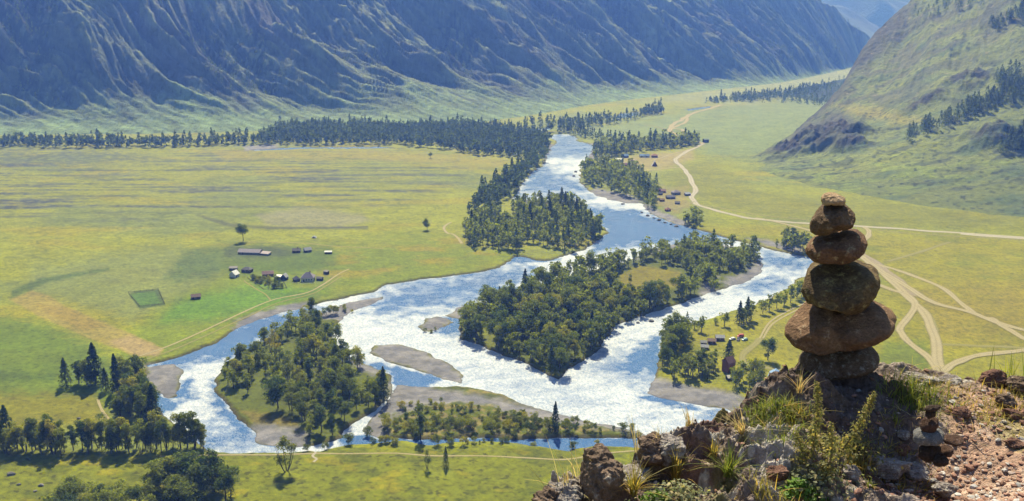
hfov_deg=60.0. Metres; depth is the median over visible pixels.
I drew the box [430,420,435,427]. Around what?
shrub
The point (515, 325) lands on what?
broadleaf tree
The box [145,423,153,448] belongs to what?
broadleaf tree
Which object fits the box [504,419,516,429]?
shrub
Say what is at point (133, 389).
broadleaf tree
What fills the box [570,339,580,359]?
broadleaf tree
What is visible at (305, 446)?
shrub
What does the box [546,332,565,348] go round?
broadleaf tree
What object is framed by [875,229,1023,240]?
path
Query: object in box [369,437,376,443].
shrub
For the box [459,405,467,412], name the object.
shrub
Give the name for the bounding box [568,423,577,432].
shrub
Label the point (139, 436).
multi stemmed tree
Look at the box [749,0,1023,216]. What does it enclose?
hill
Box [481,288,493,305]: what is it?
broadleaf tree
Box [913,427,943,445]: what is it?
stacked stone
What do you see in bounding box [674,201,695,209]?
path
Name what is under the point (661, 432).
grass tuft
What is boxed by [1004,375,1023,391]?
rock
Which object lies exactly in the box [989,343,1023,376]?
grass
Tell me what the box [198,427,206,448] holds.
broadleaf tree
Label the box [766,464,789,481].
rock
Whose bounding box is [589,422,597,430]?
shrub
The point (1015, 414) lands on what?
rock
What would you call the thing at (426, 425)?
shrub
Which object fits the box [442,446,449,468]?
conifer tree
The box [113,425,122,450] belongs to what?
broadleaf tree
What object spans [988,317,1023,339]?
path
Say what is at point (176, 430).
broadleaf tree
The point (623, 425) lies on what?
shrub
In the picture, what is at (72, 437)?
broadleaf tree
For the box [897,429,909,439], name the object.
rock
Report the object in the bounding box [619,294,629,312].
broadleaf tree
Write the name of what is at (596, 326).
broadleaf tree
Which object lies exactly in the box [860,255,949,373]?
road
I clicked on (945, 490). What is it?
rock
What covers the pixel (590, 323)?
broadleaf tree
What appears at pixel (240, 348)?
broadleaf tree
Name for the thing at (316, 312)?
broadleaf tree
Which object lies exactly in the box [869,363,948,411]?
grass
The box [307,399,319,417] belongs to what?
broadleaf tree
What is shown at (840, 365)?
balanced stone
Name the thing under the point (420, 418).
broadleaf tree
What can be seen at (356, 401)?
broadleaf tree
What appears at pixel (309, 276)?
farmhouse
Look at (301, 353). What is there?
multi stemmed tree
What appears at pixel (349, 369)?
broadleaf tree
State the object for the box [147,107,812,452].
river
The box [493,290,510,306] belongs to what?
broadleaf tree
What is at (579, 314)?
broadleaf tree
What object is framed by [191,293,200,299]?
log ruin
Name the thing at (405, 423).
shrub
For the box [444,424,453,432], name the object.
shrub
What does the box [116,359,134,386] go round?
broadleaf tree
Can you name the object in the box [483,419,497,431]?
shrub
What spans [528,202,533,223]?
conifer tree
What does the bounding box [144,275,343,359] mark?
path
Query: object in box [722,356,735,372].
tower house
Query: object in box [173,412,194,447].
broadleaf tree
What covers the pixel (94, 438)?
multi stemmed tree
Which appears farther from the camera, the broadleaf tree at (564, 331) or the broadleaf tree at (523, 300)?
the broadleaf tree at (523, 300)
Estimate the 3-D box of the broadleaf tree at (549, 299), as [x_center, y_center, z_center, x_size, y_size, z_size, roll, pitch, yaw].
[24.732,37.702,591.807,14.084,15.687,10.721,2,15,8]
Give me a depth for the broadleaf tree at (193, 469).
370.33 m
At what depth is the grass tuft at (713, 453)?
2.96 m
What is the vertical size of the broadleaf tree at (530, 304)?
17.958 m
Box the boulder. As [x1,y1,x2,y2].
[7,471,15,475]
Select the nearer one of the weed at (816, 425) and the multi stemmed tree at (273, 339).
the weed at (816, 425)
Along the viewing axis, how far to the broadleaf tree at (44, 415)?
411.63 m
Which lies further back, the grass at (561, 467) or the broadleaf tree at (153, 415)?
the broadleaf tree at (153, 415)
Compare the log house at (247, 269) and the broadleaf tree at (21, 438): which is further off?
the log house at (247, 269)
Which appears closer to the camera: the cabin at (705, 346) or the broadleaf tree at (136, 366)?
the broadleaf tree at (136, 366)
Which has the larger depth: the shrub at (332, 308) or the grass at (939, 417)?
the shrub at (332, 308)
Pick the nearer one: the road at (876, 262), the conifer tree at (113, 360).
the conifer tree at (113, 360)
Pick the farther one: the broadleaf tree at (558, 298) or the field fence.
the field fence
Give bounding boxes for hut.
[292,276,299,281]
[725,375,733,380]
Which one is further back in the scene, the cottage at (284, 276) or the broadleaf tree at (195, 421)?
the cottage at (284, 276)
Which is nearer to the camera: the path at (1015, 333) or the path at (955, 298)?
the path at (1015, 333)
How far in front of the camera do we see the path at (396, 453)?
410.27 m
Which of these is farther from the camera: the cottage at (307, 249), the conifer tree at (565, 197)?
the conifer tree at (565, 197)
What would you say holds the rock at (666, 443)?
on the rock ledge
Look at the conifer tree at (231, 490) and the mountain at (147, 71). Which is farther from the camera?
the mountain at (147, 71)
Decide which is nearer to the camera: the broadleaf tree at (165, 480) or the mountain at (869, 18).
the broadleaf tree at (165, 480)
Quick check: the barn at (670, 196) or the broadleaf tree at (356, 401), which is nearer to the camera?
the broadleaf tree at (356, 401)
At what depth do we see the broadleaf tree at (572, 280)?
626.68 m
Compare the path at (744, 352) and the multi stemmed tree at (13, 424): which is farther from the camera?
the path at (744, 352)
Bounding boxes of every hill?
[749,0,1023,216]
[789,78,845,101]
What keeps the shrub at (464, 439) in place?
on the ground at (90, 236)
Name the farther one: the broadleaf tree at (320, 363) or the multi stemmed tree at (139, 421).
the broadleaf tree at (320, 363)
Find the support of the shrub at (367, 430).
on the ground at (90, 236)
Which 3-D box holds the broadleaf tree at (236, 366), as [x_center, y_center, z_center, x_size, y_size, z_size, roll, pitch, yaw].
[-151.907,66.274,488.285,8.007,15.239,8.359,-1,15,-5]
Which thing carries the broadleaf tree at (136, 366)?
on the ground at (90, 236)
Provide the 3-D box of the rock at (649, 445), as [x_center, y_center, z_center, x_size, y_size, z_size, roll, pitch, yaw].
[0.465,0.649,2.860,0.122,0.116,0.146,2,15,7]
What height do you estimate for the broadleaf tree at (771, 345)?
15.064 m
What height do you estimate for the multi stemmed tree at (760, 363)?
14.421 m
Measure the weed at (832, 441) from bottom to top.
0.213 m
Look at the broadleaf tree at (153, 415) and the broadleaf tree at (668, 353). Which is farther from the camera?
the broadleaf tree at (668, 353)
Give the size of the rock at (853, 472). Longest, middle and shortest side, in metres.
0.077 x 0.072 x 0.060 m
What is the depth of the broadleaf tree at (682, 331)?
533.82 m
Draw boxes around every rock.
[531,485,558,500]
[549,479,583,500]
[580,443,624,500]
[622,463,650,487]
[637,431,664,467]
[659,432,685,466]
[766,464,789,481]
[842,464,861,484]
[871,455,912,479]
[894,444,910,455]
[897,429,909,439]
[904,371,941,383]
[904,461,929,481]
[931,481,958,498]
[937,373,961,385]
[951,406,971,418]
[978,369,1007,388]
[995,393,1016,408]
[1001,408,1023,419]
[1003,437,1023,448]
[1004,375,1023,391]
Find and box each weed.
[792,430,809,467]
[803,380,824,459]
[819,421,838,480]
[837,390,877,458]
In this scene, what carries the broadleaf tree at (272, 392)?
on the ground at (90, 236)
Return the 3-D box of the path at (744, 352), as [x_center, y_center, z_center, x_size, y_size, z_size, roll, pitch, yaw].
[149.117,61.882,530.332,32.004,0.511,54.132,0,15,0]
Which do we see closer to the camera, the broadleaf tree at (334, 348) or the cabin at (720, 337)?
the broadleaf tree at (334, 348)
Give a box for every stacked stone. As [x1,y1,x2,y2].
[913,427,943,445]
[918,445,940,462]
[920,417,938,432]
[924,405,940,411]
[925,411,935,418]
[932,454,948,466]
[940,444,953,456]
[944,434,963,446]
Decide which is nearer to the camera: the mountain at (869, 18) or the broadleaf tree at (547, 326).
the broadleaf tree at (547, 326)
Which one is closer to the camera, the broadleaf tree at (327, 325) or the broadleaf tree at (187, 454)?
the broadleaf tree at (187, 454)
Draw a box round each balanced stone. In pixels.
[784,300,896,355]
[798,346,879,379]
[801,260,879,314]
[805,229,867,264]
[810,204,855,235]
[821,192,845,205]
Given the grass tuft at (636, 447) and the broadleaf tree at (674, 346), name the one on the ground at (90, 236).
the broadleaf tree at (674, 346)
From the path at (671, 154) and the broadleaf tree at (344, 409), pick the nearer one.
the broadleaf tree at (344, 409)
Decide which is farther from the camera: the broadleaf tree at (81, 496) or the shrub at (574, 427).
the shrub at (574, 427)
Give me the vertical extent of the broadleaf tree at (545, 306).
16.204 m
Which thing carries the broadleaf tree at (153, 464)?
on the ground at (90, 236)
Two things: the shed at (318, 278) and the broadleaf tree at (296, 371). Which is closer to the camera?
the broadleaf tree at (296, 371)
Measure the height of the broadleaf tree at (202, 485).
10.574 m
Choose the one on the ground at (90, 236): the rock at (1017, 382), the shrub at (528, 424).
the shrub at (528, 424)
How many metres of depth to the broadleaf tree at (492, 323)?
542.32 m
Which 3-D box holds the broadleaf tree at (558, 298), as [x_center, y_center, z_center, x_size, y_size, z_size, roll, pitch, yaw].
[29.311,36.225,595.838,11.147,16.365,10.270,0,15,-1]
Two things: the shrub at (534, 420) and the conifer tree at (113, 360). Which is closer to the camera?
the shrub at (534, 420)
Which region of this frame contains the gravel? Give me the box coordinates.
[628,365,1023,500]
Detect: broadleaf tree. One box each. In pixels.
[6,426,20,451]
[16,426,24,446]
[23,417,36,450]
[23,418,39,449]
[29,425,43,451]
[34,430,44,453]
[39,413,50,448]
[41,417,56,451]
[45,495,60,500]
[51,427,64,455]
[53,481,80,499]
[55,419,64,447]
[59,431,66,451]
[60,474,87,493]
[60,491,79,500]
[64,425,78,450]
[70,360,81,383]
[72,492,93,500]
[73,420,86,450]
[77,358,90,384]
[78,493,94,500]
[81,363,99,384]
[82,417,95,447]
[83,431,92,449]
[90,487,116,500]
[91,483,112,494]
[96,431,104,450]
[102,419,109,435]
[104,427,113,453]
[106,418,119,451]
[107,395,124,416]
[110,355,127,380]
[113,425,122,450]
[115,417,129,448]
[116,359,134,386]
[116,375,136,395]
[118,384,136,413]
[119,371,136,385]
[119,423,134,452]
[123,394,133,416]
[124,485,143,500]
[126,383,141,404]
[128,354,147,373]
[130,361,140,382]
[133,391,146,420]
[133,393,148,419]
[134,368,146,380]
[136,370,146,382]
[138,376,149,391]
[138,429,149,451]
[138,457,167,484]
[140,477,159,495]
[142,381,154,408]
[142,382,160,402]
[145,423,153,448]
[147,410,161,448]
[150,455,183,478]
[152,420,166,452]
[159,418,172,450]
[160,472,185,486]
[163,474,187,500]
[164,461,178,479]
[165,450,207,473]
[168,481,200,500]
[169,426,174,446]
[170,412,186,448]
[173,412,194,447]
[176,455,202,477]
[177,474,207,500]
[183,462,222,492]
[184,410,199,445]
[186,423,199,448]
[189,481,212,500]
[194,423,205,440]
[194,448,227,478]
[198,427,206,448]
[198,463,225,491]
[211,465,239,500]
[229,359,242,382]
[230,342,247,360]
[234,223,248,240]
[238,354,255,374]
[247,341,260,353]
[260,327,268,345]
[260,375,287,407]
[265,361,285,376]
[291,391,304,413]
[293,365,302,383]
[294,380,305,392]
[299,337,313,357]
[299,387,310,404]
[303,357,313,380]
[306,333,323,358]
[307,297,316,314]
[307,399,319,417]
[311,309,322,331]
[313,378,324,394]
[313,404,326,430]
[314,388,323,404]
[316,345,329,363]
[317,357,326,372]
[322,368,336,385]
[323,322,331,340]
[323,380,337,392]
[323,388,338,411]
[327,322,342,341]
[327,357,340,381]
[328,340,344,360]
[328,414,335,434]
[333,373,345,394]
[336,363,354,377]
[336,401,353,421]
[337,375,357,398]
[337,396,343,416]
[338,338,346,361]
[341,366,354,390]
[343,349,356,366]
[350,388,359,408]
[351,345,365,367]
[369,380,379,403]
[375,370,386,381]
[414,403,425,439]
[422,218,429,226]
[457,305,475,322]
[460,304,477,317]
[465,319,472,337]
[469,314,485,339]
[477,284,498,298]
[477,296,487,309]
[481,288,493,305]
[484,319,501,344]
[489,304,507,318]
[492,289,507,305]
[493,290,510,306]
[493,325,502,349]
[494,310,511,321]
[494,312,505,322]
[499,321,510,347]
[502,283,518,297]
[504,293,516,313]
[507,315,524,336]
[511,311,520,319]
[513,288,525,302]
[513,297,528,311]
[520,309,537,339]
[522,299,541,318]
[523,279,536,291]
[524,339,540,359]
[530,293,545,303]
[534,266,549,280]
[534,281,546,295]
[534,303,550,315]
[536,313,547,336]
[538,340,547,358]
[539,296,557,309]
[541,322,559,333]
[542,327,561,342]
[543,272,554,285]
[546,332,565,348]
[547,340,565,363]
[548,264,558,274]
[550,293,563,305]
[550,346,570,370]
[552,313,560,326]
[556,325,571,340]
[559,287,578,310]
[562,297,569,311]
[563,319,575,332]
[564,275,584,287]
[565,308,584,331]
[565,331,583,355]
[568,294,580,307]
[568,313,579,330]
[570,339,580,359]
[575,319,587,341]
[585,249,598,269]
[585,316,603,330]
[586,328,598,349]
[587,279,601,292]
[587,320,604,345]
[588,277,607,292]
[588,299,602,311]
[589,289,603,304]
[595,317,607,344]
[599,289,617,304]
[603,269,613,282]
[604,296,615,309]
[607,287,615,294]
[619,286,638,298]
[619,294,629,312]
[622,289,630,309]
[639,281,658,307]
[647,280,656,297]
[651,280,668,300]
[654,284,663,306]
[655,278,664,298]
[658,323,681,344]
[660,333,678,350]
[660,345,673,359]
[661,315,676,329]
[669,274,687,296]
[670,311,687,322]
[671,338,678,354]
[673,322,689,346]
[695,349,704,371]
[701,348,707,364]
[760,337,777,359]
[789,228,798,248]
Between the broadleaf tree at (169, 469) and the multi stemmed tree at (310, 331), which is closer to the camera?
the broadleaf tree at (169, 469)
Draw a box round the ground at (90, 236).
[0,68,1023,500]
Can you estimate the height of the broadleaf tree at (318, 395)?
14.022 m
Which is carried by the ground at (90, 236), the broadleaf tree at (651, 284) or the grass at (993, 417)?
the broadleaf tree at (651, 284)
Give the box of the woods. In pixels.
[0,0,1023,500]
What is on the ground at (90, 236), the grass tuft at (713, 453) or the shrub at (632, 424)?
the shrub at (632, 424)
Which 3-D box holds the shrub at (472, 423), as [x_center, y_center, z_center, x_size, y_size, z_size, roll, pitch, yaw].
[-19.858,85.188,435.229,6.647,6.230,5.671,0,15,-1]
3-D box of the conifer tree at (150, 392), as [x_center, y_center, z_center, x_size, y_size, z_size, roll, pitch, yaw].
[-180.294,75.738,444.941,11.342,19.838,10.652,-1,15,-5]
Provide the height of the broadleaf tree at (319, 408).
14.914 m
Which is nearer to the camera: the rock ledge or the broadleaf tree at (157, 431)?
the rock ledge
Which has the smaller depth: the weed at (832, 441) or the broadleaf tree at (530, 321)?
the weed at (832, 441)
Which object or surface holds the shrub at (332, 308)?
on the ground at (90, 236)
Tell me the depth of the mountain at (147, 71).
1838.04 m
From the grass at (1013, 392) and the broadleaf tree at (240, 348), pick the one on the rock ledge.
the grass at (1013, 392)
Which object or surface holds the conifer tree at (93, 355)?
on the ground at (90, 236)
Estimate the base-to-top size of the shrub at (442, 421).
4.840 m
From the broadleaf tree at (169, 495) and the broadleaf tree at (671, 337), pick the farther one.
the broadleaf tree at (671, 337)
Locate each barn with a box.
[238,249,262,254]
[666,195,675,198]
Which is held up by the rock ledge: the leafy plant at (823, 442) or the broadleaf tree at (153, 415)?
the leafy plant at (823, 442)
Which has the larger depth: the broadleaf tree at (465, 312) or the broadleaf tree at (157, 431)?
the broadleaf tree at (465, 312)
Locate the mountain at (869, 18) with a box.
[821,0,909,37]
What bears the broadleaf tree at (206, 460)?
on the ground at (90, 236)
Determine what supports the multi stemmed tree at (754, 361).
on the ground at (90, 236)
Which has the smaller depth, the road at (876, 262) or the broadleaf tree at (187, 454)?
the broadleaf tree at (187, 454)
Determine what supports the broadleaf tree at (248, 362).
on the ground at (90, 236)
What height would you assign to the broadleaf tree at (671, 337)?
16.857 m
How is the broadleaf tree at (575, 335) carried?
on the ground at (90, 236)
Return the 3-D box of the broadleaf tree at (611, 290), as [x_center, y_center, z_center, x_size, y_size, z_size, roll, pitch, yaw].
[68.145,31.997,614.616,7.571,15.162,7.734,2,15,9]
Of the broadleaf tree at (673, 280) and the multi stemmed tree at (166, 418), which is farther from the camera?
the broadleaf tree at (673, 280)
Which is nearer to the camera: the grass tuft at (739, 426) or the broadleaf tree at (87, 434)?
the grass tuft at (739, 426)
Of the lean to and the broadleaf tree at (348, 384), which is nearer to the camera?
the broadleaf tree at (348, 384)
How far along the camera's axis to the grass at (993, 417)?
3.12 m
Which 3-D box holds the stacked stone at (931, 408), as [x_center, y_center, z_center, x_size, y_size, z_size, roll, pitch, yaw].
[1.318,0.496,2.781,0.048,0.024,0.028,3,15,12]
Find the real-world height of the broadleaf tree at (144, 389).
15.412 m
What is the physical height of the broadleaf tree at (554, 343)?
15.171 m
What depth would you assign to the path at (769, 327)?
583.71 m
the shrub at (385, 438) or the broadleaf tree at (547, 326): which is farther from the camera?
the broadleaf tree at (547, 326)
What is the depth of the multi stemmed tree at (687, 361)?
496.85 m
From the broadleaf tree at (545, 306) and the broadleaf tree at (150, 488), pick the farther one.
the broadleaf tree at (545, 306)
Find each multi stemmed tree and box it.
[0,432,8,453]
[1,427,11,454]
[8,421,19,448]
[13,421,28,451]
[42,418,55,454]
[90,423,99,448]
[93,412,106,447]
[129,424,147,452]
[132,418,153,447]
[145,427,154,452]
[161,417,168,448]
[264,329,280,355]
[273,435,296,472]
[278,350,292,364]
[281,381,295,410]
[282,354,296,381]
[294,337,305,364]
[294,372,306,383]
[294,390,309,420]
[297,324,309,340]
[298,324,311,336]
[301,305,309,321]
[307,329,315,352]
[309,382,325,402]
[424,449,430,468]
[682,353,694,375]
[750,357,759,379]
[755,359,768,382]
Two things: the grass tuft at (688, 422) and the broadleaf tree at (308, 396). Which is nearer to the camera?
the grass tuft at (688, 422)
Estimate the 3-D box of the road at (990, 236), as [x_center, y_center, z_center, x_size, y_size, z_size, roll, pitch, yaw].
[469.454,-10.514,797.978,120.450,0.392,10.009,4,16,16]
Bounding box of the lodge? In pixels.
[702,138,708,142]
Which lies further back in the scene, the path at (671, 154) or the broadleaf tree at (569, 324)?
the path at (671, 154)
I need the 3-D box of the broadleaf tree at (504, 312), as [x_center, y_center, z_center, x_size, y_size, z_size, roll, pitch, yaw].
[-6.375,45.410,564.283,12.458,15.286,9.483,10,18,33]
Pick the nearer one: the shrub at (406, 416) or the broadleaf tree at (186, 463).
the broadleaf tree at (186, 463)
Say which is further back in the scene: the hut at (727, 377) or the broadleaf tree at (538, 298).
the broadleaf tree at (538, 298)
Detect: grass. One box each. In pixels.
[531,440,589,500]
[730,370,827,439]
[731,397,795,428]
[736,463,800,500]
[747,415,827,461]
[828,436,885,480]
[831,393,938,489]
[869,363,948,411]
[870,442,939,500]
[879,399,987,467]
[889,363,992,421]
[945,367,1023,407]
[954,384,1023,427]
[959,393,1020,438]
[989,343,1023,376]
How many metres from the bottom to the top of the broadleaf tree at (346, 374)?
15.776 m
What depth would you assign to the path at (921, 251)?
752.75 m
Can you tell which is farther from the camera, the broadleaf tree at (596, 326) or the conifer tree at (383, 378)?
the broadleaf tree at (596, 326)
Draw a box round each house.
[241,267,253,272]
[671,190,680,194]
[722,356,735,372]
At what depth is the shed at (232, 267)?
701.81 m
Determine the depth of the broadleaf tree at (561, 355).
501.06 m
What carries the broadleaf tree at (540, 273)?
on the ground at (90, 236)
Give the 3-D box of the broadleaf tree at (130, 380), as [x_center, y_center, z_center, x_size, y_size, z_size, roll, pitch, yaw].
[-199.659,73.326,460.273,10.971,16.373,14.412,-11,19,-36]
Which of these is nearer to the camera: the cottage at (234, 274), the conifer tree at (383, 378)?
the conifer tree at (383, 378)
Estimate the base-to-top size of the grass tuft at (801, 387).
0.106 m
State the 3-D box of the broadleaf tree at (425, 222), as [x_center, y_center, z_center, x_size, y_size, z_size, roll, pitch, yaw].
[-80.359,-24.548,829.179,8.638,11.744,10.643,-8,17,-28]
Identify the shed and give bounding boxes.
[228,266,237,270]
[316,276,323,280]
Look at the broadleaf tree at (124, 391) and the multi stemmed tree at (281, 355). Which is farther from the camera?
the multi stemmed tree at (281, 355)
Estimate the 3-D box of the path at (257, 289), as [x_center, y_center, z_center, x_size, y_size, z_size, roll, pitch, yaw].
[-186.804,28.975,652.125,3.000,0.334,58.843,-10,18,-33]
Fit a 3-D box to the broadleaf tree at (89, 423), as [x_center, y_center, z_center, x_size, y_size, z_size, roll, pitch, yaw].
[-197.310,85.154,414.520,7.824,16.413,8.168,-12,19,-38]
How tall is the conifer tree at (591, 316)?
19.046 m
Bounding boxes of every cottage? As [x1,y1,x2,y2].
[229,269,239,277]
[262,271,268,276]
[281,273,287,279]
[292,247,300,252]
[303,247,311,252]
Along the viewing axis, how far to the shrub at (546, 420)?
434.26 m
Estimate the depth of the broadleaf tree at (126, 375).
462.42 m
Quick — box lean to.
[260,251,270,255]
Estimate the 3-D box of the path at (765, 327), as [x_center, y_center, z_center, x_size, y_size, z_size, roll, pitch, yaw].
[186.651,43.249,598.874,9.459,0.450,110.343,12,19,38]
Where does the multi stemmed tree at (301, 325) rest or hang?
on the ground at (90, 236)
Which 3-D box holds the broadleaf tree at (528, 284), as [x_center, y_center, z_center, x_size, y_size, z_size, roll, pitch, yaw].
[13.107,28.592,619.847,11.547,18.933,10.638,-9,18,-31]
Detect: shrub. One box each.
[302,444,310,449]
[321,306,330,315]
[321,441,329,448]
[325,305,336,312]
[341,433,354,444]
[363,426,373,436]
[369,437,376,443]
[377,436,384,442]
[378,413,389,423]
[381,416,391,428]
[381,435,389,442]
[392,438,398,445]
[394,416,402,425]
[396,400,405,408]
[400,420,408,429]
[403,412,410,419]
[406,418,414,426]
[408,420,418,431]
[423,421,429,428]
[429,413,439,423]
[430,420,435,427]
[432,434,441,444]
[437,405,444,412]
[437,418,445,426]
[444,416,454,424]
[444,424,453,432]
[446,436,454,445]
[451,417,457,426]
[454,417,466,428]
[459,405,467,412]
[459,437,467,444]
[464,414,472,420]
[465,418,477,429]
[466,401,474,409]
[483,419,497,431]
[488,414,500,421]
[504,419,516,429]
[506,409,519,423]
[511,430,517,437]
[513,415,526,423]
[522,421,532,432]
[529,413,540,426]
[541,417,552,429]
[561,418,570,428]
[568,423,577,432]
[569,441,578,448]
[570,415,579,423]
[581,424,589,430]
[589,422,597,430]
[617,422,627,429]
[628,423,634,431]
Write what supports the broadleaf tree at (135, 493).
on the ground at (90, 236)
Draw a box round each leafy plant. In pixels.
[624,478,722,500]
[628,488,669,500]
[774,430,878,471]
[777,461,871,500]
[777,477,828,500]
[833,436,903,468]
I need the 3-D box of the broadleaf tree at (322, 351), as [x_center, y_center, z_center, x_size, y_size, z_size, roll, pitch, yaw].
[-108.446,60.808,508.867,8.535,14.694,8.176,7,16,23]
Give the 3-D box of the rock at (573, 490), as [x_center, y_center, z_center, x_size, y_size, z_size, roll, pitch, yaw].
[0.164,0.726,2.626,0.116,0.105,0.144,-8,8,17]
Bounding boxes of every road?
[673,144,1023,237]
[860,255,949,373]
[864,254,915,295]
[879,272,1023,330]
[940,348,1023,371]
[960,233,1023,238]
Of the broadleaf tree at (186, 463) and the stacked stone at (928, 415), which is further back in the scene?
the broadleaf tree at (186, 463)
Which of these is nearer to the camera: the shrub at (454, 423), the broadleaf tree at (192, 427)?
the broadleaf tree at (192, 427)
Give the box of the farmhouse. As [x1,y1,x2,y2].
[300,270,315,281]
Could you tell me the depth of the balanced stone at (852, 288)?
3.23 m
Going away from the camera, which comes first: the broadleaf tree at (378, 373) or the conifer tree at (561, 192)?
the broadleaf tree at (378, 373)
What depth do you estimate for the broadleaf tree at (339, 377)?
470.06 m
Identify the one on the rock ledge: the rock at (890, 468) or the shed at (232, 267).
the rock at (890, 468)
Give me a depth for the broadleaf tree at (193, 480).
366.87 m
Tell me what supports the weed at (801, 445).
on the rock ledge
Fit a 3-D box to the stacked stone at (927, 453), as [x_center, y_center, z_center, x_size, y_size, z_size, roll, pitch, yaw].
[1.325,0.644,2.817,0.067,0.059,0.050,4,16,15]
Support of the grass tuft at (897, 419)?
on the rock ledge
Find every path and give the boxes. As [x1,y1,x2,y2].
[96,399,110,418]
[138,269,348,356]
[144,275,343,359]
[159,450,633,459]
[243,280,270,299]
[275,242,383,248]
[311,451,317,461]
[329,226,367,227]
[442,222,462,243]
[654,148,693,159]
[667,105,720,143]
[673,116,689,130]
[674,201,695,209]
[701,204,805,219]
[739,338,789,370]
[759,218,809,230]
[759,302,804,337]
[762,308,798,337]
[862,227,871,239]
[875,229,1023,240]
[877,264,976,312]
[880,284,939,369]
[888,242,950,261]
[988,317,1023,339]
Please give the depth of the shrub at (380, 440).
420.51 m
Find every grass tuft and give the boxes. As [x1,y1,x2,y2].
[527,467,579,491]
[619,452,677,500]
[626,412,637,452]
[637,426,680,437]
[654,441,709,484]
[676,435,767,486]
[682,408,696,426]
[699,433,724,458]
[701,405,785,434]
[774,369,835,394]
[863,476,875,488]
[883,410,916,424]
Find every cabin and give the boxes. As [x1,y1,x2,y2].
[700,344,708,349]
[707,338,716,343]
[714,335,724,340]
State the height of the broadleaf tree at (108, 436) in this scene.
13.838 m
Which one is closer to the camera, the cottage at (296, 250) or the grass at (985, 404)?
the grass at (985, 404)
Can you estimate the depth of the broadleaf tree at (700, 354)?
501.07 m
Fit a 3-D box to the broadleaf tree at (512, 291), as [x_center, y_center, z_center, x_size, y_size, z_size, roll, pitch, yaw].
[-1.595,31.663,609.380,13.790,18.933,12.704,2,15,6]
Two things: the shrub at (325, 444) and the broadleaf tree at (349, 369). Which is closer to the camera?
the shrub at (325, 444)
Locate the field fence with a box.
[128,289,164,306]
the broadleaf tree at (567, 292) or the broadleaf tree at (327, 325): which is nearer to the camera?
the broadleaf tree at (327, 325)
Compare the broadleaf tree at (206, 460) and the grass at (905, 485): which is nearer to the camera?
the grass at (905, 485)
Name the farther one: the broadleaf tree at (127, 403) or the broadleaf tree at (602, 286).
the broadleaf tree at (602, 286)
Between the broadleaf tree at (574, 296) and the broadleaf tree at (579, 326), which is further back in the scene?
the broadleaf tree at (574, 296)
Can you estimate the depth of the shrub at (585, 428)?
433.65 m
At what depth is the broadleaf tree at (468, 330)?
554.01 m
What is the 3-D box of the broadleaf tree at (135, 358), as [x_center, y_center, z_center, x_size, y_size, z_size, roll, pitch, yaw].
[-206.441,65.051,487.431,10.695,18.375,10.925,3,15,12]
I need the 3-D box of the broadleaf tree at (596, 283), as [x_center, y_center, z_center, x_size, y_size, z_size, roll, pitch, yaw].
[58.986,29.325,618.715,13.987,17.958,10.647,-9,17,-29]
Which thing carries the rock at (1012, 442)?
on the rock ledge
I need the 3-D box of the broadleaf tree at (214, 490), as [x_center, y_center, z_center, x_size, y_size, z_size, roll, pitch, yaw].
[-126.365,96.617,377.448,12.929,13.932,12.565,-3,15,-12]
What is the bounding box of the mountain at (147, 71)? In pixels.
[0,0,870,134]
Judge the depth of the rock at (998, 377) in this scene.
3.39 m
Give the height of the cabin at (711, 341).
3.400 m
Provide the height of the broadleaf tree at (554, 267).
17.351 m
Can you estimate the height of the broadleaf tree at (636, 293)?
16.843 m
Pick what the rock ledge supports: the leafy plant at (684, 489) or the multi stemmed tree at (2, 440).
the leafy plant at (684, 489)
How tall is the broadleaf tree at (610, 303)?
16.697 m
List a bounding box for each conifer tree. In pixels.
[0,405,18,450]
[56,357,73,388]
[81,342,101,386]
[98,367,111,391]
[108,353,120,392]
[112,363,122,392]
[143,384,162,422]
[225,465,234,499]
[376,366,390,404]
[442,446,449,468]
[520,268,527,283]
[527,284,533,300]
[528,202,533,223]
[545,345,558,371]
[547,199,553,220]
[549,401,560,433]
[559,187,565,208]
[561,191,570,213]
[574,197,579,214]
[589,310,594,321]
[721,340,734,359]
[734,300,742,323]
[740,296,753,323]
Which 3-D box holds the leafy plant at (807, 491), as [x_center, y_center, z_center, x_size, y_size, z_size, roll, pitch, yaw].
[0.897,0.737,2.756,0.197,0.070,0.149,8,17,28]
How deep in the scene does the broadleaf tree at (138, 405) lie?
438.80 m
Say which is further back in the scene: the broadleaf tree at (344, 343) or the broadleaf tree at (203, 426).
the broadleaf tree at (344, 343)
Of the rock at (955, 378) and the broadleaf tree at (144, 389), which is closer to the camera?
the rock at (955, 378)
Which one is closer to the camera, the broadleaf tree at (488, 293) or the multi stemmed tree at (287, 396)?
the multi stemmed tree at (287, 396)
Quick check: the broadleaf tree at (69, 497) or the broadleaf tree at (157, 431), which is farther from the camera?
the broadleaf tree at (157, 431)
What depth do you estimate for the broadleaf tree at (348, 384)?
465.87 m
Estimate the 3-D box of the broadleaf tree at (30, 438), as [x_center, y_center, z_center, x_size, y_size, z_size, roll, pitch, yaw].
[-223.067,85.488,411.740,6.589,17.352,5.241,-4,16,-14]
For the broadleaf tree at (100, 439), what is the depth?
411.68 m
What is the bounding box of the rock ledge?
[547,362,1023,500]
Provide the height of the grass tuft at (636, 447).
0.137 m

